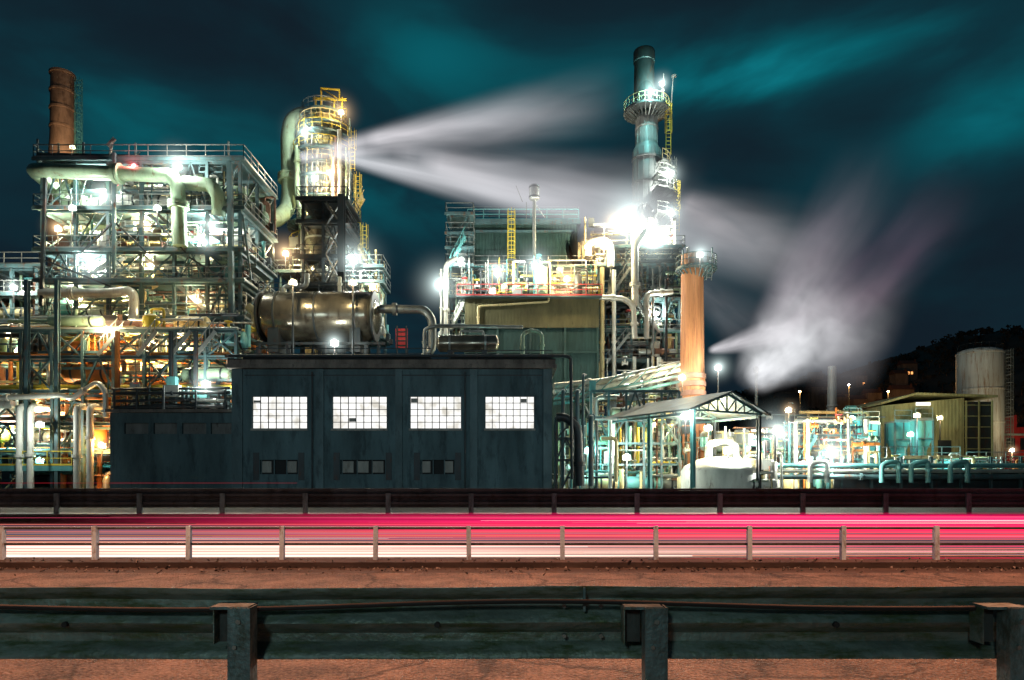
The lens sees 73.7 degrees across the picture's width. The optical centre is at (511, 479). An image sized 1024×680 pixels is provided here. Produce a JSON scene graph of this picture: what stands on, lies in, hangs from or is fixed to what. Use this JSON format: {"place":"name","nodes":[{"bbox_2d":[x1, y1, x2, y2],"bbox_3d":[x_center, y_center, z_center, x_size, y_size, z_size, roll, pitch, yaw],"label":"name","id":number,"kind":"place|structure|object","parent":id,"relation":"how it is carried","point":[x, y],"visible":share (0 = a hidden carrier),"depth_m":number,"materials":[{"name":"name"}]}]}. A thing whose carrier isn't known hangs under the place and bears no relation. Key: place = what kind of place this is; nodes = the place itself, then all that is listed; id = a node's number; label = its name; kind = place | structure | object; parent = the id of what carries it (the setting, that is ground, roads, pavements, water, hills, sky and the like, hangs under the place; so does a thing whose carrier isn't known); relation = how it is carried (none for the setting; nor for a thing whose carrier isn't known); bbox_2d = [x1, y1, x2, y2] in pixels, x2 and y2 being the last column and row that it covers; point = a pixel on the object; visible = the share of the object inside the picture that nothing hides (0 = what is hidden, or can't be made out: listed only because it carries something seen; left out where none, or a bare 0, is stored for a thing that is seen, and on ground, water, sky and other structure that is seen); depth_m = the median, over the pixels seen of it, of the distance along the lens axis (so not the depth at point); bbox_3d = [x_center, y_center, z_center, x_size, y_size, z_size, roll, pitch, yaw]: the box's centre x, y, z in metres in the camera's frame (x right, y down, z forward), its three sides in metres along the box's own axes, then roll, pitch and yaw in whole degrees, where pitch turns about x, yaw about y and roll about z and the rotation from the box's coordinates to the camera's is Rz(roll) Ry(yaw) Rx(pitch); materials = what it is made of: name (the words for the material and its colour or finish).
{"place":"outdoors","nodes":[
{"label":"outdoors","id":0,"kind":"place"},
{"bbox_2d":[0,573,1023,679],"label":"road","id":1,"kind":"structure","parent":0,"point":[504,669],"depth_m":5.44,"materials":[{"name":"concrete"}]},
{"bbox_2d":[0,558,1023,567],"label":"kerb","id":2,"kind":"structure","parent":1,"relation":"on","point":[529,563],"depth_m":11.20,"materials":[{"name":"grey concrete"}]},
{"bbox_2d":[0,526,1023,559],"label":"roadside fence","id":3,"kind":"object","parent":2,"relation":"on","point":[842,543],"visible":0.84,"depth_m":11.60,"materials":[{"name":"metal"}]},
{"bbox_2d":[0,512,1023,538],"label":"concrete parapet","id":4,"kind":"structure","parent":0,"point":[449,519],"depth_m":16.40,"materials":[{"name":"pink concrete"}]},
{"bbox_2d":[0,488,1023,513],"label":"guardrail","id":5,"kind":"object","parent":4,"relation":"on","point":[554,499],"visible":0.95,"depth_m":16.57,"materials":[{"name":"metal"}]},
{"bbox_2d":[0,486,1023,511],"bbox_3d":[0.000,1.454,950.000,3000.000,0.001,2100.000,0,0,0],"label":"ground","id":6,"kind":"structure","parent":0,"point":[510,509],"depth_m":33.01,"materials":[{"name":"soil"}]},
{"bbox_2d":[48,67,82,299],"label":"rusty chimney","id":7,"kind":"object","parent":6,"relation":"on","point":[63,112],"visible":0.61,"depth_m":84.86,"materials":[{"name":"orange metal"}]},
{"bbox_2d":[0,280,268,487],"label":"pipe rack","id":8,"kind":"object","parent":6,"relation":"on","point":[80,358],"visible":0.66,"depth_m":53.05,"materials":[{"name":"grey metal"}]},
{"bbox_2d":[36,421,43,442],"bbox_3d":[-35.197,-3.532,50.921,0.516,1.680,0.520,0,0,-44],"label":"floodlight","id":9,"kind":"object","parent":8,"relation":"attached to","point":[39,424],"visible":1,"depth_m":50.86,"materials":[{"name":"metal"}]},
{"bbox_2d":[36,457,43,477],"bbox_3d":[-37.414,-0.950,54.121,0.516,1.680,0.520,0,0,-44],"label":"floodlight","id":10,"kind":"object","parent":8,"relation":"attached to","point":[39,461],"visible":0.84,"depth_m":54.02,"materials":[{"name":"metal"}]},
{"bbox_2d":[98,442,105,462],"bbox_3d":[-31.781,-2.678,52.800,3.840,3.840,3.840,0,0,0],"label":"floodlight","id":11,"kind":"object","parent":8,"relation":"attached to","point":[101,445],"visible":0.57,"depth_m":52.86,"materials":[{"name":"metal"}]},
{"bbox_2d":[103,326,110,347],"bbox_3d":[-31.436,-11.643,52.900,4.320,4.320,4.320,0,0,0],"label":"floodlight","id":12,"kind":"object","parent":8,"relation":"attached to","point":[105,328],"visible":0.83,"depth_m":52.92,"materials":[{"name":"metal"}]},
{"bbox_2d":[202,380,210,386],"bbox_3d":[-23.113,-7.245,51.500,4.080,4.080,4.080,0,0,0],"label":"floodlight","id":13,"kind":"object","parent":8,"relation":"attached to","point":[205,383],"visible":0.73,"depth_m":51.52,"materials":[{"name":"metal"}]},
{"bbox_2d":[0,137,277,487],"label":"process unit structure","id":14,"kind":"object","parent":6,"relation":"on","point":[225,270],"visible":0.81,"depth_m":59.98,"materials":[{"name":"grey metal"}]},
{"bbox_2d":[10,284,16,302],"bbox_3d":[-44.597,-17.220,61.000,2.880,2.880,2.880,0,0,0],"label":"floodlight","id":15,"kind":"object","parent":14,"relation":"attached to","point":[13,287],"visible":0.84,"depth_m":61.06,"materials":[{"name":"metal"}]},
{"bbox_2d":[54,225,61,244],"bbox_3d":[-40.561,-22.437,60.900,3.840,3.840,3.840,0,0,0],"label":"floodlight","id":16,"kind":"object","parent":14,"relation":"attached to","point":[57,228],"visible":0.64,"depth_m":60.96,"materials":[{"name":"metal"}]},
{"bbox_2d":[69,204,75,224],"bbox_3d":[-37.539,-22.624,58.321,0.516,1.680,0.520,0,0,-44],"label":"floodlight","id":17,"kind":"object","parent":14,"relation":"attached to","point":[72,207],"visible":1,"depth_m":58.24,"materials":[{"name":"metal"}]},
{"bbox_2d":[153,204,160,224],"bbox_3d":[-30.296,-22.624,58.321,0.516,1.680,0.520,0,0,44],"label":"floodlight","id":18,"kind":"object","parent":14,"relation":"attached to","point":[157,207],"visible":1,"depth_m":58.27,"materials":[{"name":"metal"}]},
{"bbox_2d":[174,163,181,173],"bbox_3d":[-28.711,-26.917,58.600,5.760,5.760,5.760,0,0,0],"label":"floodlight","id":19,"kind":"object","parent":14,"relation":"attached to","point":[178,166],"visible":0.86,"depth_m":58.64,"materials":[{"name":"metal"}]},
{"bbox_2d":[235,87,392,352],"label":"distillation column","id":20,"kind":"structure","parent":6,"relation":"on","point":[325,242],"depth_m":75.90,"materials":[{"name":"grey metal"}]},
{"bbox_2d":[282,250,288,266],"bbox_3d":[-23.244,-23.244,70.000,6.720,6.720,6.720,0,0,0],"label":"floodlight","id":21,"kind":"object","parent":20,"relation":"attached to","point":[285,253],"visible":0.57,"depth_m":70.06,"materials":[{"name":"metal"}]},
{"bbox_2d":[311,176,316,190],"bbox_3d":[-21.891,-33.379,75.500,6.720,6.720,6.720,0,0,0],"label":"floodlight","id":22,"kind":"object","parent":20,"relation":"attached to","point":[314,178],"visible":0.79,"depth_m":75.56,"materials":[{"name":"metal"}]},
{"bbox_2d":[338,110,343,124],"bbox_3d":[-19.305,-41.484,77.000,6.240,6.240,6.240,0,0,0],"label":"floodlight","id":23,"kind":"object","parent":20,"relation":"attached to","point":[341,112],"visible":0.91,"depth_m":77.08,"materials":[{"name":"metal"}]},
{"bbox_2d":[350,258,356,274],"bbox_3d":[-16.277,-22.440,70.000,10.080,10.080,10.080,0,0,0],"label":"floodlight","id":24,"kind":"object","parent":20,"relation":"attached to","point":[353,260],"visible":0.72,"depth_m":70.06,"materials":[{"name":"metal"}]},
{"bbox_2d":[105,369,551,487],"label":"walls","id":25,"kind":"structure","parent":6,"relation":"on","point":[319,450],"depth_m":50.00,"materials":[{"name":"metal"}]},
{"bbox_2d":[126,397,534,473],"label":"windows","id":26,"kind":"structure","parent":25,"relation":"attached to","point":[370,413],"depth_m":50.22,"materials":[{"name":"glass"}]},
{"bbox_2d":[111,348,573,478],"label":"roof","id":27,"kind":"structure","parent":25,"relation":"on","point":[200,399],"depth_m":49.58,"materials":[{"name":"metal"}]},
{"bbox_2d":[289,279,296,352],"bbox_3d":[-17.522,-12.796,54.621,0.516,6.492,0.520,0,0,44],"label":"floodlight","id":28,"kind":"object","parent":27,"relation":"on","point":[292,282],"visible":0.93,"depth_m":54.54,"materials":[{"name":"metal"}]},
{"bbox_2d":[331,339,338,352],"bbox_3d":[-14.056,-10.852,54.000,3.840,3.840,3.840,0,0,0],"label":"floodlight","id":29,"kind":"object","parent":27,"relation":"on","point":[334,342],"visible":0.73,"depth_m":54.02,"materials":[{"name":"metal"}]},
{"bbox_2d":[349,279,356,352],"bbox_3d":[-12.724,-12.796,54.621,0.516,6.492,0.520,0,0,44],"label":"floodlight","id":30,"kind":"object","parent":27,"relation":"on","point":[352,282],"visible":0.94,"depth_m":54.53,"materials":[{"name":"metal"}]},
{"bbox_2d":[251,273,436,353],"bbox_3d":[-14.171,-13.809,57.901,15.520,7.348,4.401,0,0,0],"label":"horizontal drum","id":31,"kind":"object","parent":25,"relation":"on","point":[320,316],"visible":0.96,"depth_m":56.40,"materials":[{"name":"metal"}]},
{"bbox_2d":[396,326,407,352],"bbox_3d":[-9.218,-11.509,57.020,0.982,2.618,0.160,0,0,0],"label":"red sign board","id":32,"kind":"object","parent":25,"relation":"on","point":[401,338],"visible":0.85,"depth_m":56.96,"materials":[{"name":"metal"}]},
{"bbox_2d":[422,324,544,353],"bbox_3d":[-2.295,-11.779,56.030,9.279,3.516,4.660,0,0,-26],"label":"drum","id":33,"kind":"object","parent":25,"relation":"on","point":[448,343],"visible":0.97,"depth_m":55.63,"materials":[{"name":"metal"}]},
{"bbox_2d":[0,586,1023,679],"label":"guardrail","id":34,"kind":"object","parent":6,"relation":"on","point":[242,635],"visible":0.98,"depth_m":3.70,"materials":[{"name":"metal"}]},
{"bbox_2d":[0,599,1023,611],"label":"cable","id":35,"kind":"object","parent":34,"relation":"attached to","point":[495,601],"visible":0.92,"depth_m":3.61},
{"bbox_2d":[0,515,1023,557],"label":"vehicle light trails","id":36,"kind":"object","parent":6,"relation":"on","point":[941,521],"visible":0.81,"depth_m":12.45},
{"bbox_2d":[0,557,1023,577],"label":"gravel verge","id":37,"kind":"structure","parent":6,"relation":"on","point":[344,569],"depth_m":10.87,"materials":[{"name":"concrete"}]},
{"bbox_2d":[552,361,689,487],"bbox_3d":[9.679,-4.966,57.920,13.172,12.954,17.145,0,0,0],"label":"side pipework","id":38,"kind":"object","parent":6,"relation":"on","point":[595,474],"visible":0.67,"depth_m":57.83,"materials":[{"name":"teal metal"}]},
{"bbox_2d":[679,374,685,391],"bbox_3d":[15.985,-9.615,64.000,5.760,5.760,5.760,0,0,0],"label":"floodlight","id":39,"kind":"object","parent":38,"relation":"attached to","point":[682,376],"visible":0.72,"depth_m":64.06,"materials":[{"name":"metal"}]},
{"bbox_2d":[578,217,689,462],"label":"stack service structure","id":40,"kind":"object","parent":6,"relation":"on","point":[634,264],"visible":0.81,"depth_m":75.49,"materials":[{"name":"grey metal"}]},
{"bbox_2d":[668,211,673,224],"bbox_3d":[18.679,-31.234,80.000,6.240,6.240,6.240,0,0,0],"label":"floodlight","id":41,"kind":"object","parent":40,"relation":"attached to","point":[671,213],"visible":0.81,"depth_m":80.06,"materials":[{"name":"metal"}]},
{"bbox_2d":[624,45,678,468],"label":"tall stack","id":42,"kind":"object","parent":6,"relation":"on","point":[652,190],"visible":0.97,"depth_m":82.72,"materials":[{"name":"silver metal"}]},
{"bbox_2d":[601,391,770,487],"bbox_3d":[13.492,-2.494,53.897,8.400,7.888,10.000,0,0,-30],"label":"canopy shelter","id":43,"kind":"object","parent":6,"relation":"on","point":[713,408],"visible":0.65,"depth_m":51.77,"materials":[{"name":"metal"}]},
{"bbox_2d":[623,454,630,473],"bbox_3d":[9.430,-1.276,56.121,0.516,1.680,0.520,0,0,-44],"label":"floodlight","id":44,"kind":"object","parent":43,"relation":"attached to","point":[626,456],"visible":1,"depth_m":56.06,"materials":[{"name":"metal"}]},
{"bbox_2d":[681,412,689,435],"bbox_3d":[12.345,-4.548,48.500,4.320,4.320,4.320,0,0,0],"label":"floodlight","id":45,"kind":"object","parent":43,"relation":"attached to","point":[685,415],"visible":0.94,"depth_m":48.52,"materials":[{"name":"metal"}]},
{"bbox_2d":[676,247,716,468],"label":"orange stack","id":46,"kind":"object","parent":6,"relation":"on","point":[693,279],"visible":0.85,"depth_m":67.97,"materials":[{"name":"orange painted steel"},{"name":"teal steel"}]},
{"bbox_2d":[697,252,702,269],"bbox_3d":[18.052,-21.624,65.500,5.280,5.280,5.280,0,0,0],"label":"floodlight","id":47,"kind":"object","parent":46,"relation":"attached to","point":[699,254],"visible":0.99,"depth_m":65.52,"materials":[{"name":"metal"}]},
{"bbox_2d":[715,365,720,430],"bbox_3d":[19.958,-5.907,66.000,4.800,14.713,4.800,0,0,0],"label":"floodlight","id":48,"kind":"object","parent":6,"relation":"on","point":[718,367],"visible":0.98,"depth_m":66.04,"materials":[{"name":"metal"}]},
{"bbox_2d":[668,426,782,487],"bbox_3d":[18.825,-1.665,56.762,10.755,6.179,11.287,0,0,0],"label":"white storage tank","id":49,"kind":"object","parent":6,"relation":"on","point":[736,468],"visible":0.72,"depth_m":53.51,"materials":[{"name":"metal"}]},
{"bbox_2d":[704,424,711,441],"bbox_3d":[15.553,-3.534,54.121,0.516,1.680,0.520,0,0,-44],"label":"floodlight","id":50,"kind":"object","parent":49,"relation":"attached to","point":[707,427],"visible":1,"depth_m":54.02,"materials":[{"name":"metal"}]},
{"bbox_2d":[724,447,731,457],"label":"floodlight","id":51,"kind":"object","parent":49,"relation":"attached to","point":[728,450],"visible":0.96,"depth_m":52.52,"materials":[{"name":"metal"}]},
{"bbox_2d":[773,429,780,448],"bbox_3d":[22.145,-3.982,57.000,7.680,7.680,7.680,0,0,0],"label":"floodlight","id":52,"kind":"object","parent":49,"relation":"attached to","point":[776,431],"visible":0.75,"depth_m":57.02,"materials":[{"name":"metal"}]},
{"bbox_2d":[785,407,791,421],"bbox_3d":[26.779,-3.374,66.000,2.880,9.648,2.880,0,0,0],"label":"floodlight","id":53,"kind":"object","parent":6,"relation":"on","point":[788,409],"visible":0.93,"depth_m":66.04,"materials":[{"name":"metal"}]},
{"bbox_2d":[826,450,833,468],"bbox_3d":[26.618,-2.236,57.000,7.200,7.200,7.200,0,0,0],"label":"floodlight","id":54,"kind":"object","parent":6,"relation":"on","point":[830,453],"visible":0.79,"depth_m":57.06,"materials":[{"name":"metal"}]},
{"bbox_2d":[839,408,861,468],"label":"dust hopper","id":55,"kind":"object","parent":6,"relation":"on","point":[858,421],"visible":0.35,"depth_m":68.00,"materials":[{"name":"teal metal"}]},
{"bbox_2d":[855,411,880,468],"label":"dust hopper","id":56,"kind":"object","parent":6,"relation":"on","point":[874,425],"visible":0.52,"depth_m":68.98,"materials":[{"name":"teal metal"}]},
{"bbox_2d":[751,402,1023,487],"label":"pump yard pipework","id":57,"kind":"object","parent":6,"relation":"on","point":[800,439],"visible":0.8,"depth_m":58.04,"materials":[{"name":"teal metal"}]},
{"bbox_2d":[753,366,758,405],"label":"vent pole","id":58,"kind":"object","parent":57,"relation":"on","point":[756,370],"visible":0.88,"depth_m":71.87,"materials":[{"name":"metal"}]},
{"bbox_2d":[884,410,912,468],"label":"dust hopper","id":59,"kind":"object","parent":6,"relation":"on","point":[896,432],"visible":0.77,"depth_m":69.06,"materials":[{"name":"teal metal"}]},
{"bbox_2d":[907,431,913,462],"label":"floodlight","id":60,"kind":"object","parent":6,"relation":"on","point":[910,434],"visible":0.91,"depth_m":66.04,"materials":[{"name":"metal"}]},
{"bbox_2d":[829,392,997,468],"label":"equipment shed","id":61,"kind":"structure","parent":6,"relation":"on","point":[966,424],"depth_m":76.00,"materials":[{"name":"metal"}]},
{"bbox_2d":[938,440,950,455],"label":"door","id":62,"kind":"structure","parent":61,"relation":"in","point":[943,442],"depth_m":75.95,"materials":[{"name":"metal"}]},
{"bbox_2d":[914,412,919,455],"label":"floodlight","id":63,"kind":"object","parent":6,"relation":"on","point":[916,414],"visible":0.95,"depth_m":66.04,"materials":[{"name":"metal"}]},
{"bbox_2d":[906,408,933,468],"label":"dust hopper","id":64,"kind":"object","parent":6,"relation":"on","point":[925,431],"visible":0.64,"depth_m":68.00,"materials":[{"name":"teal metal"}]},
{"bbox_2d":[937,415,942,455],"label":"floodlight","id":65,"kind":"object","parent":6,"relation":"on","point":[939,417],"visible":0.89,"depth_m":72.04,"materials":[{"name":"metal"}]},
{"bbox_2d":[955,341,1013,468],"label":"storage silo","id":66,"kind":"object","parent":6,"relation":"on","point":[981,370],"visible":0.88,"depth_m":89.66,"materials":[{"name":"metal"}]},
{"bbox_2d":[1009,448,1014,468],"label":"floodlight","id":67,"kind":"object","parent":6,"relation":"on","point":[1011,450],"visible":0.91,"depth_m":84.07,"materials":[{"name":"metal"}]},
{"bbox_2d":[0,0,1023,443],"label":"sky","id":68,"kind":"structure","parent":0,"point":[852,171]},
{"bbox_2d":[2,332,1023,485],"bbox_3d":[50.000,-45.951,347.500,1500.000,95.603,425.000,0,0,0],"label":"hill","id":69,"kind":"structure","parent":0,"point":[1015,342],"depth_m":325.30,"materials":[{"name":"black plant"}]},
{"bbox_2d":[765,409,787,426],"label":"hillside house","id":70,"kind":"structure","parent":69,"relation":"on","point":[776,419],"depth_m":267.64,"materials":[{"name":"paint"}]},
{"bbox_2d":[774,387,795,392],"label":"hillside house","id":71,"kind":"structure","parent":69,"relation":"on","point":[785,390],"depth_m":298.52,"materials":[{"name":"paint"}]},
{"bbox_2d":[772,392,800,413],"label":"hillside house","id":72,"kind":"structure","parent":69,"relation":"on","point":[781,400],"depth_m":286.45,"materials":[{"name":"paint"}]},
{"bbox_2d":[778,383,797,392],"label":"hillside house","id":73,"kind":"structure","parent":69,"relation":"on","point":[794,386],"depth_m":310.77,"materials":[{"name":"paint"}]},
{"bbox_2d":[781,416,797,423],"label":"hillside house","id":74,"kind":"structure","parent":69,"relation":"on","point":[791,418],"depth_m":253.24,"materials":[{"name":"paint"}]},
{"bbox_2d":[802,389,809,408],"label":"hillside house","id":75,"kind":"structure","parent":69,"relation":"on","point":[806,397],"depth_m":300.39,"materials":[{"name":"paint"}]},
{"bbox_2d":[806,371,823,383],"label":"hillside house","id":76,"kind":"structure","parent":69,"relation":"on","point":[812,377],"depth_m":324.56,"materials":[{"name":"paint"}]},
{"bbox_2d":[805,382,826,408],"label":"hillside house","id":77,"kind":"structure","parent":69,"relation":"on","point":[814,389],"depth_m":297.24,"materials":[{"name":"paint"}]},
{"bbox_2d":[815,379,826,382],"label":"hillside house","id":78,"kind":"structure","parent":69,"relation":"on","point":[821,380],"depth_m":318.25,"materials":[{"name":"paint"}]},
{"bbox_2d":[818,388,849,410],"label":"hillside house","id":79,"kind":"structure","parent":69,"relation":"on","point":[823,397],"depth_m":280.13,"materials":[{"name":"paint"}]},
{"bbox_2d":[837,391,845,410],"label":"hillside house","id":80,"kind":"structure","parent":69,"relation":"on","point":[841,401],"depth_m":278.38,"materials":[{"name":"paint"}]},
{"bbox_2d":[848,394,866,409],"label":"hillside house","id":81,"kind":"structure","parent":69,"relation":"on","point":[855,400],"depth_m":275.92,"materials":[{"name":"paint"}]},
{"bbox_2d":[850,371,868,387],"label":"hillside house","id":82,"kind":"structure","parent":69,"relation":"on","point":[858,379],"depth_m":320.21,"materials":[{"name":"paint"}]},
{"bbox_2d":[860,387,882,407],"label":"hillside house","id":83,"kind":"structure","parent":69,"relation":"on","point":[872,395],"depth_m":275.20,"materials":[{"name":"paint"}]},
{"bbox_2d":[730,324,1023,458],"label":"hillside trees","id":84,"kind":"object","parent":69,"relation":"on","point":[1008,332],"visible":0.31,"depth_m":344.93,"materials":[{"name":"black plant"}]},
{"bbox_2d":[889,369,908,384],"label":"hillside house","id":85,"kind":"structure","parent":69,"relation":"on","point":[898,377],"depth_m":307.58,"materials":[{"name":"paint"}]},
{"bbox_2d":[886,384,914,398],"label":"hillside house","id":86,"kind":"structure","parent":69,"relation":"on","point":[897,390],"depth_m":269.44,"materials":[{"name":"paint"}]},
{"bbox_2d":[896,359,918,381],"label":"hillside house","id":87,"kind":"structure","parent":69,"relation":"on","point":[910,367],"depth_m":327.74,"materials":[{"name":"paint"}]},
{"bbox_2d":[912,384,919,392],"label":"hillside house","id":88,"kind":"structure","parent":69,"relation":"on","point":[916,388],"depth_m":282.26,"materials":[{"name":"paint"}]},
{"bbox_2d":[6,540,1023,557],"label":"road","id":89,"kind":"structure","parent":0,"point":[809,551],"depth_m":13.92,"materials":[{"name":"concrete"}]},
{"bbox_2d":[438,183,610,487],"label":"boiler house","id":90,"kind":"structure","parent":0,"point":[544,302],"depth_m":74.00,"materials":[{"name":"grey metal"}]},
{"bbox_2d":[437,283,442,298],"bbox_3d":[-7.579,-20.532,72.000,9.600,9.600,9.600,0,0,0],"label":"floodlight","id":91,"kind":"object","parent":90,"relation":"attached to","point":[439,285],"visible":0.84,"depth_m":72.06,"materials":[{"name":"metal"}]},
{"bbox_2d":[495,270,500,285],"bbox_3d":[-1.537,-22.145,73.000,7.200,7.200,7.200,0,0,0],"label":"floodlight","id":92,"kind":"object","parent":90,"relation":"attached to","point":[497,272],"visible":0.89,"depth_m":73.02,"materials":[{"name":"metal"}]},
{"bbox_2d":[533,263,537,278],"bbox_3d":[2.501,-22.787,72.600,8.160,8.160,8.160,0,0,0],"label":"floodlight","id":93,"kind":"object","parent":90,"relation":"attached to","point":[535,265],"visible":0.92,"depth_m":72.62,"materials":[{"name":"metal"}]},
{"bbox_2d":[564,276,569,291],"bbox_3d":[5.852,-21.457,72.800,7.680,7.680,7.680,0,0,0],"label":"floodlight","id":94,"kind":"object","parent":90,"relation":"attached to","point":[567,278],"visible":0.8,"depth_m":72.86,"materials":[{"name":"metal"}]},
{"bbox_2d":[585,244,590,259],"bbox_3d":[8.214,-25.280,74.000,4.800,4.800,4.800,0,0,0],"label":"floodlight","id":95,"kind":"object","parent":90,"relation":"attached to","point":[588,246],"visible":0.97,"depth_m":74.06,"materials":[{"name":"metal"}]},
{"bbox_2d":[826,366,837,414],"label":"white chimney","id":96,"kind":"object","parent":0,"point":[831,405],"visible":0.86,"depth_m":91.52,"materials":[{"name":"white metal"}]},
{"bbox_2d":[1005,415,1023,468],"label":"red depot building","id":97,"kind":"structure","parent":0,"point":[1019,440],"depth_m":95.00,"materials":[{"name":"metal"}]}
]}

